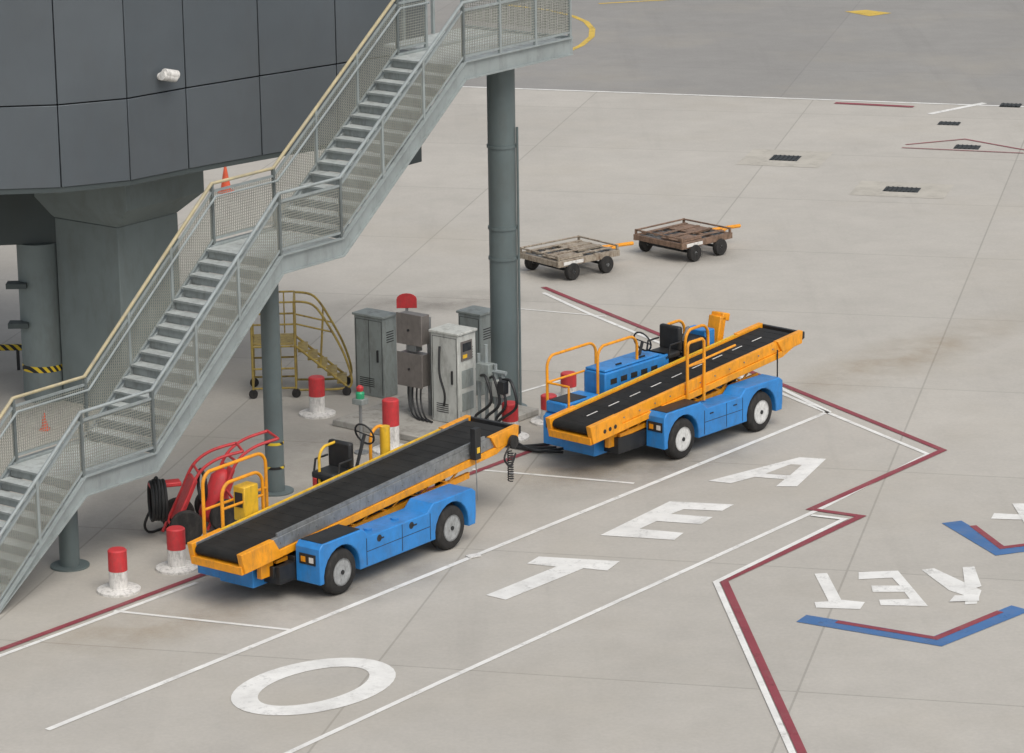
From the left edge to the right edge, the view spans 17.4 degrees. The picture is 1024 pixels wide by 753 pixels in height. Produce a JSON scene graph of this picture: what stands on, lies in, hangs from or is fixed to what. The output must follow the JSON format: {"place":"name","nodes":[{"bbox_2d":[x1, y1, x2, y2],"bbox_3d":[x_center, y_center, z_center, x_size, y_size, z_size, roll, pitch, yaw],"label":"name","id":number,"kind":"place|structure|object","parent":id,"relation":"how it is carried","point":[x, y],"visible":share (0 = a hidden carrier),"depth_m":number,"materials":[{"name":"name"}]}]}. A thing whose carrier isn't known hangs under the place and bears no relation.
{"place":"outdoors","nodes":[
{"label":"outdoors","id":0,"kind":"place"},
{"bbox_2d":[0,87,1023,752],"bbox_3d":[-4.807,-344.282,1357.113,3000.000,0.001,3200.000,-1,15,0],"label":"ground","id":1,"kind":"structure","parent":0,"point":[904,313],"depth_m":59.96,"materials":[{"name":"concrete"}]},
{"bbox_2d":[0,344,21,369],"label":"safety barrier","id":2,"kind":"object","parent":1,"relation":"on","point":[11,347],"visible":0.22,"depth_m":68.71,"materials":[{"name":"yellow metal"}]},
{"bbox_2d":[16,243,63,402],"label":"round pillar","id":3,"kind":"structure","parent":1,"relation":"on","point":[39,305],"depth_m":65.93,"materials":[{"name":"concrete"}]},
{"bbox_2d":[6,281,28,328],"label":"pillar brackets","id":4,"kind":"object","parent":3,"relation":"attached to","point":[16,324],"visible":1,"depth_m":65.82,"materials":[{"name":"grey metal"}]},
{"bbox_2d":[0,194,55,244],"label":"cross beam","id":5,"kind":"structure","parent":3,"relation":"on","point":[27,218],"depth_m":65.49,"materials":[{"name":"grey concrete"}]},
{"bbox_2d":[22,362,61,372],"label":"pillar hazard band","id":6,"kind":"object","parent":3,"relation":"attached to","point":[42,369],"visible":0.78,"depth_m":66.19,"materials":[{"name":"yellow paint"}]},
{"bbox_2d":[39,413,49,430],"bbox_3d":[-8.993,0.867,64.391,0.194,0.340,0.194,-1,15,0],"label":"traffic cone","id":7,"kind":"object","parent":1,"relation":"on","point":[43,425],"visible":0.62,"depth_m":64.35,"materials":[{"name":"orange plastic"}]},
{"bbox_2d":[0,582,196,656],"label":"parking line","id":8,"kind":"object","parent":1,"relation":"on","point":[94,620],"visible":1,"depth_m":53.58,"materials":[{"name":"white paint"}]},
{"bbox_2d":[55,213,182,405],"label":"pillar","id":9,"kind":"structure","parent":1,"relation":"on","point":[104,271],"depth_m":65.40,"materials":[{"name":"concrete"}]},
{"bbox_2d":[34,171,203,226],"bbox_3d":[-7.774,-3.815,65.511,2.700,1.325,2.200,10,19,36],"label":"pillar haunch","id":10,"kind":"object","parent":9,"relation":"on","point":[121,206],"visible":0.45,"depth_m":64.69,"materials":[{"name":"concrete"}]},
{"bbox_2d":[0,55,388,106],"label":"wall panel seam","id":11,"kind":"object","parent":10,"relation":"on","point":[168,90],"visible":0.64,"depth_m":62.42,"materials":[{"name":"grey metal"}]},
{"bbox_2d":[0,130,408,194],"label":"bottom trim","id":12,"kind":"structure","parent":11,"relation":"attached to","point":[135,181],"depth_m":62.31,"materials":[{"name":"grey metal"}]},
{"bbox_2d":[389,135,421,164],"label":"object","id":13,"kind":"object","parent":12,"relation":"attached to","point":[417,158],"visible":0.13,"depth_m":67.04,"materials":[{"name":"grey metal"}]},
{"bbox_2d":[0,0,426,188],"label":"facade panels","id":14,"kind":"object","parent":11,"relation":"attached to","point":[65,52],"visible":0.86,"depth_m":62.20,"materials":[{"name":"grey metal"}]},
{"bbox_2d":[157,68,179,81],"bbox_3d":[-6.388,-5.588,62.065,0.290,0.290,0.402,13,20,42],"label":"security camera","id":15,"kind":"object","parent":14,"relation":"attached to","point":[169,75],"visible":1,"depth_m":61.95,"materials":[{"name":"white plastic"}]},
{"bbox_2d":[97,546,140,597],"bbox_3d":[-6.461,3.170,54.893,0.720,0.723,0.720,-1,15,0],"label":"bollard","id":16,"kind":"object","parent":1,"relation":"on","point":[118,585],"visible":1,"depth_m":54.77,"materials":[{"name":"white concrete"}]},
{"bbox_2d":[156,525,197,574],"bbox_3d":[-5.612,2.870,55.973,0.720,0.723,0.720,-1,15,0],"label":"bollard","id":17,"kind":"object","parent":1,"relation":"on","point":[177,563],"visible":0.96,"depth_m":55.85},
{"bbox_2d":[143,442,243,543],"bbox_3d":[-5.498,1.983,57.689,1.697,1.548,1.082,-5,16,-15],"label":"hose reel trolley","id":18,"kind":"object","parent":1,"relation":"on","point":[179,509],"visible":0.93,"depth_m":57.31,"materials":[{"name":"metal"}]},
{"bbox_2d":[113,610,288,629],"bbox_3d":[-4.965,3.892,53.481,3.078,0.001,0.080,5,16,19],"label":"slot line","id":19,"kind":"object","parent":1,"relation":"on","point":[203,620],"visible":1,"depth_m":53.46,"materials":[{"name":"white paint"}]},
{"bbox_2d":[218,167,233,193],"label":"traffic cone","id":20,"kind":"object","parent":1,"relation":"on","point":[224,176],"visible":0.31,"depth_m":85.76,"materials":[{"name":"orange plastic"}]},
{"bbox_2d":[194,430,279,529],"bbox_3d":[-4.786,1.818,58.271,1.424,1.548,0.900,-7,16,-23],"label":"wheeled fire extinguisher","id":21,"kind":"object","parent":1,"relation":"on","point":[219,478],"visible":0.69,"depth_m":57.97,"materials":[{"name":"metal"}]},
{"bbox_2d":[0,444,550,650],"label":"safety line","id":22,"kind":"object","parent":1,"relation":"on","point":[150,593],"visible":0.5,"depth_m":54.32,"materials":[{"name":"red paint"}]},
{"bbox_2d":[0,0,572,612],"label":"external staircase","id":23,"kind":"structure","parent":1,"relation":"on","point":[74,470],"depth_m":59.15,"materials":[{"name":"metal"}]},
{"bbox_2d":[249,290,352,398],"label":"maintenance steps","id":24,"kind":"structure","parent":1,"relation":"on","point":[340,376],"depth_m":66.52,"materials":[{"name":"metal"}]},
{"bbox_2d":[231,658,395,714],"bbox_3d":[-2.980,4.665,50.480,1.998,0.001,2.817,11,19,36],"label":"ground lettering","id":25,"kind":"object","parent":1,"relation":"on","point":[244,695],"visible":1,"depth_m":50.43,"materials":[{"name":"white paint"}]},
{"bbox_2d":[312,477,316,485],"bbox_3d":[-3.373,2.026,59.346,0.720,0.553,0.720,-1,15,0],"label":"bollard","id":26,"kind":"object","parent":1,"relation":"on","point":[314,481],"visible":0.02,"depth_m":59.19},
{"bbox_2d":[299,375,335,418],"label":"bollard","id":27,"kind":"object","parent":1,"relation":"on","point":[317,409],"visible":1,"depth_m":65.04,"materials":[{"name":"white concrete"}]},
{"bbox_2d":[187,415,520,594],"bbox_3d":[-2.494,2.013,56.525,2.281,2.010,7.453,10,19,36],"label":"belt loader","id":28,"kind":"object","parent":1,"relation":"on","point":[337,525],"visible":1,"depth_m":55.73,"materials":[{"name":"blue paint"}]},
{"bbox_2d":[352,385,368,454],"bbox_3d":[-2.823,0.796,62.452,0.280,1.310,0.280,10,19,36],"label":"beacon post","id":29,"kind":"object","parent":1,"relation":"on","point":[360,399],"visible":0.93,"depth_m":62.32,"materials":[{"name":"metal"}]},
{"bbox_2d":[372,397,403,454],"bbox_3d":[-2.266,0.903,62.618,0.720,1.003,0.720,-1,15,0],"label":"bollard","id":30,"kind":"object","parent":1,"relation":"on","point":[390,411],"visible":0.62,"depth_m":62.48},
{"bbox_2d":[396,293,416,393],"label":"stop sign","id":31,"kind":"object","parent":1,"relation":"on","point":[406,301],"visible":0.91,"depth_m":65.80,"materials":[{"name":"metal"}]},
{"bbox_2d":[333,387,538,440],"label":"concrete pad","id":32,"kind":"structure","parent":1,"relation":"on","point":[411,427],"depth_m":64.47,"materials":[{"name":"concrete"}]},
{"bbox_2d":[352,308,397,398],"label":"electrical cabinet","id":33,"kind":"object","parent":32,"relation":"on","point":[375,353],"visible":0.87,"depth_m":66.26,"materials":[{"name":"grey metal"}]},
{"bbox_2d":[396,311,432,422],"bbox_3d":[-1.771,-0.203,64.221,0.958,2.040,0.496,10,19,36],"label":"junction box stand","id":34,"kind":"object","parent":32,"relation":"on","point":[414,368],"visible":1,"depth_m":64.19,"materials":[{"name":"metal"}]},
{"bbox_2d":[428,323,476,422],"bbox_3d":[-1.143,-0.033,64.017,0.720,1.800,0.704,10,19,36],"label":"ground power cabinet","id":35,"kind":"object","parent":32,"relation":"on","point":[453,359],"visible":1,"depth_m":63.82,"materials":[{"name":"metal"}]},
{"bbox_2d":[45,387,831,729],"bbox_3d":[0.014,2.779,57.386,1.895,0.001,22.266,9,18,32],"label":"parking line","id":36,"kind":"object","parent":1,"relation":"on","point":[437,569],"visible":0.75,"depth_m":55.51,"materials":[{"name":"white paint"}]},
{"bbox_2d":[465,553,480,557],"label":"paper litter","id":37,"kind":"object","parent":36,"relation":"on","point":[474,555],"visible":1,"depth_m":56.45,"materials":[{"name":"white paper"}]},
{"bbox_2d":[456,305,490,394],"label":"electrical cabinet","id":38,"kind":"object","parent":1,"relation":"on","point":[477,317],"visible":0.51,"depth_m":66.22,"materials":[{"name":"grey metal"}]},
{"bbox_2d":[502,400,528,441],"bbox_3d":[-0.035,0.825,63.375,0.720,0.703,0.720,-1,15,0],"label":"bollard","id":39,"kind":"object","parent":1,"relation":"on","point":[514,419],"visible":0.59,"depth_m":63.23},
{"bbox_2d":[474,344,563,453],"bbox_3d":[0.095,0.425,62.933,2.408,1.700,0.851,10,19,36],"label":"hydrant pipework","id":40,"kind":"object","parent":1,"relation":"on","point":[487,372],"visible":0.73,"depth_m":63.38,"materials":[{"name":"paint"}]},
{"bbox_2d":[522,380,560,391],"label":"slot line","id":41,"kind":"object","parent":1,"relation":"on","point":[539,386],"visible":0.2,"depth_m":66.98,"materials":[{"name":"white paint"}]},
{"bbox_2d":[530,393,556,426],"bbox_3d":[0.710,0.613,64.421,0.720,0.553,0.720,-1,15,0],"label":"bollard","id":42,"kind":"object","parent":1,"relation":"on","point":[536,421],"visible":0.41,"depth_m":64.31,"materials":[{"name":"white concrete"}]},
{"bbox_2d":[472,468,633,483],"bbox_3d":[0.741,1.813,60.967,3.105,0.001,0.080,4,16,19],"label":"slot line","id":43,"kind":"object","parent":1,"relation":"on","point":[558,476],"visible":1,"depth_m":60.93,"materials":[{"name":"white paint"}]},
{"bbox_2d":[487,556,618,599],"bbox_3d":[0.648,3.334,55.273,1.393,0.001,2.547,6,16,24],"label":"ground lettering","id":44,"kind":"object","parent":1,"relation":"on","point":[563,567],"visible":1,"depth_m":55.67,"materials":[{"name":"white paint"}]},
{"bbox_2d":[525,309,605,316],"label":"slot line","id":45,"kind":"object","parent":1,"relation":"on","point":[561,312],"visible":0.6,"depth_m":72.96,"materials":[{"name":"white paint"}]},
{"bbox_2d":[556,371,576,396],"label":"bollard","id":46,"kind":"object","parent":1,"relation":"on","point":[571,381],"visible":0.45,"depth_m":65.88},
{"bbox_2d":[520,235,633,279],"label":"baggage dolly","id":47,"kind":"object","parent":1,"relation":"on","point":[566,255],"visible":0.96,"depth_m":76.48,"materials":[{"name":"wood"}]},
{"bbox_2d":[284,292,929,752],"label":"parking line","id":48,"kind":"object","parent":1,"relation":"on","point":[624,596],"visible":1,"depth_m":54.70,"materials":[{"name":"white paint"}]},
{"bbox_2d":[601,501,733,539],"bbox_3d":[2.722,2.492,58.316,1.248,0.001,2.663,8,17,29],"label":"ground lettering","id":49,"kind":"object","parent":1,"relation":"on","point":[632,527],"visible":1,"depth_m":58.31,"materials":[{"name":"white paint"}]},
{"bbox_2d":[543,311,804,458],"bbox_3d":[3.054,0.155,63.056,2.092,2.080,6.506,12,20,40],"label":"belt loader","id":50,"kind":"object","parent":1,"relation":"on","point":[675,393],"visible":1,"depth_m":62.51,"materials":[{"name":"blue paint"}]},
{"bbox_2d":[633,218,740,261],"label":"baggage dolly","id":51,"kind":"object","parent":1,"relation":"on","point":[684,235],"visible":1,"depth_m":78.10,"materials":[{"name":"wood"}]},
{"bbox_2d":[541,287,945,752],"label":"safety line","id":52,"kind":"object","parent":1,"relation":"on","point":[769,680],"visible":0.94,"depth_m":56.89,"materials":[{"name":"red paint"}]},
{"bbox_2d":[463,86,1023,106],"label":"apron edge line","id":53,"kind":"object","parent":1,"relation":"on","point":[750,96],"depth_m":98.16,"materials":[{"name":"white paint"}]},
{"bbox_2d":[709,457,824,485],"bbox_3d":[4.673,1.703,61.170,1.618,0.001,2.054,5,16,21],"label":"ground lettering","id":54,"kind":"object","parent":1,"relation":"on","point":[803,471],"visible":1,"depth_m":60.95,"materials":[{"name":"white paint"}]},
{"bbox_2d":[766,464,800,474],"bbox_3d":[4.968,1.692,61.176,0.447,0.001,0.754,5,16,22],"label":"letter counter","id":55,"kind":"object","parent":54,"relation":"on","point":[790,469],"visible":1,"depth_m":61.09,"materials":[{"name":"concrete"}]},
{"bbox_2d":[713,514,848,752],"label":"parking line","id":56,"kind":"object","parent":1,"relation":"on","point":[762,686],"visible":1,"depth_m":52.58,"materials":[{"name":"white paint"}]},
{"bbox_2d":[737,149,832,167],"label":"concrete patch","id":57,"kind":"object","parent":1,"relation":"on","point":[789,158],"visible":1,"depth_m":89.19,"materials":[{"name":"concrete"}]},
{"bbox_2d":[815,573,864,608],"bbox_3d":[5.275,3.486,54.461,0.808,0.001,1.857,-1,15,0],"label":"ground lettering","id":58,"kind":"object","parent":1,"relation":"on","point":[830,591],"visible":1,"depth_m":53.99,"materials":[{"name":"white paint"}]},
{"bbox_2d":[834,102,913,106],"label":"safety line","id":59,"kind":"object","parent":1,"relation":"on","point":[873,104],"visible":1,"depth_m":96.62,"materials":[{"name":"red paint"}]},
{"bbox_2d":[859,571,927,605],"bbox_3d":[6.155,3.460,54.515,0.750,0.001,1.884,-3,15,-8],"label":"ground lettering","id":60,"kind":"object","parent":1,"relation":"on","point":[915,599],"visible":1,"depth_m":54.52,"materials":[{"name":"white paint"}]},
{"bbox_2d":[849,181,953,198],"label":"concrete patch","id":61,"kind":"object","parent":1,"relation":"on","point":[903,189],"visible":1,"depth_m":85.03,"materials":[{"name":"concrete"}]},
{"bbox_2d":[796,605,1023,645],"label":"direction chevron","id":62,"kind":"object","parent":1,"relation":"on","point":[1010,612],"visible":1,"depth_m":52.67,"materials":[{"name":"blue paint"}]},
{"bbox_2d":[835,610,1002,639],"bbox_3d":[6.540,3.946,52.658,2.757,0.001,1.181,-3,15,-8],"label":"direction chevron","id":63,"kind":"object","parent":1,"relation":"on","point":[966,625],"visible":1,"depth_m":52.64,"materials":[{"name":"red paint"}]},
{"bbox_2d":[937,121,960,124],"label":"drain cover","id":64,"kind":"object","parent":1,"relation":"on","point":[947,123],"visible":1,"depth_m":93.65,"materials":[{"name":"metal"}]},
{"bbox_2d":[923,566,980,603],"bbox_3d":[7.233,3.406,54.645,0.892,0.008,1.920,-1,15,0],"label":"ground lettering","id":65,"kind":"object","parent":1,"relation":"on","point":[968,590],"visible":1,"depth_m":54.72,"materials":[{"name":"white paint"}]},
{"bbox_2d":[927,103,985,113],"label":"slot line","id":66,"kind":"object","parent":1,"relation":"on","point":[955,108],"visible":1,"depth_m":95.86,"materials":[{"name":"white paint"}]},
{"bbox_2d":[902,147,1019,152],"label":"safety line","id":67,"kind":"object","parent":1,"relation":"on","point":[964,150],"visible":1,"depth_m":89.83,"materials":[{"name":"red paint"}]},
{"bbox_2d":[906,139,1023,149],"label":"safety line","id":68,"kind":"object","parent":1,"relation":"on","point":[967,139],"visible":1,"depth_m":90.94,"materials":[{"name":"red paint"}]},
{"bbox_2d":[954,144,980,148],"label":"drain cover","id":69,"kind":"object","parent":1,"relation":"on","point":[958,146],"visible":1,"depth_m":90.31,"materials":[{"name":"metal"}]},
{"bbox_2d":[943,521,1023,554],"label":"direction chevron","id":70,"kind":"object","parent":1,"relation":"on","point":[964,529],"visible":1,"depth_m":57.03,"materials":[{"name":"blue paint"}]},
{"bbox_2d":[970,525,1023,548],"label":"direction chevron","id":71,"kind":"object","parent":1,"relation":"on","point":[979,530],"visible":1,"depth_m":56.91,"materials":[{"name":"red paint"}]},
{"bbox_2d":[991,503,1023,520],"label":"ground lettering","id":72,"kind":"object","parent":1,"relation":"on","point":[1019,507],"visible":1,"depth_m":58.30,"materials":[{"name":"white paint"}]},
{"bbox_2d":[427,0,1023,105],"bbox_3d":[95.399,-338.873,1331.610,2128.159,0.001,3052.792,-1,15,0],"label":"taxiway","id":73,"kind":"structure","parent":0,"point":[950,51],"depth_m":106.11,"materials":[{"name":"concrete"}]},
{"bbox_2d":[509,5,594,49],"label":"taxiway curve line","id":74,"kind":"object","parent":73,"relation":"on","point":[589,25],"visible":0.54,"depth_m":110.13,"materials":[{"name":"yellow paint"}]},
{"bbox_2d":[599,0,657,3],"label":"taxiway curve line","id":75,"kind":"object","parent":73,"relation":"on","point":[629,1],"visible":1,"depth_m":116.34,"materials":[{"name":"yellow paint"}]},
{"bbox_2d":[845,10,887,15],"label":"taxiway marking","id":76,"kind":"object","parent":73,"relation":"on","point":[867,12],"visible":1,"depth_m":113.23,"materials":[{"name":"yellow paint"}]},
{"bbox_2d":[999,103,1021,106],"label":"drain cover","id":77,"kind":"object","parent":73,"relation":"on","point":[1010,104],"visible":1,"depth_m":96.23,"materials":[{"name":"metal"}]}
]}

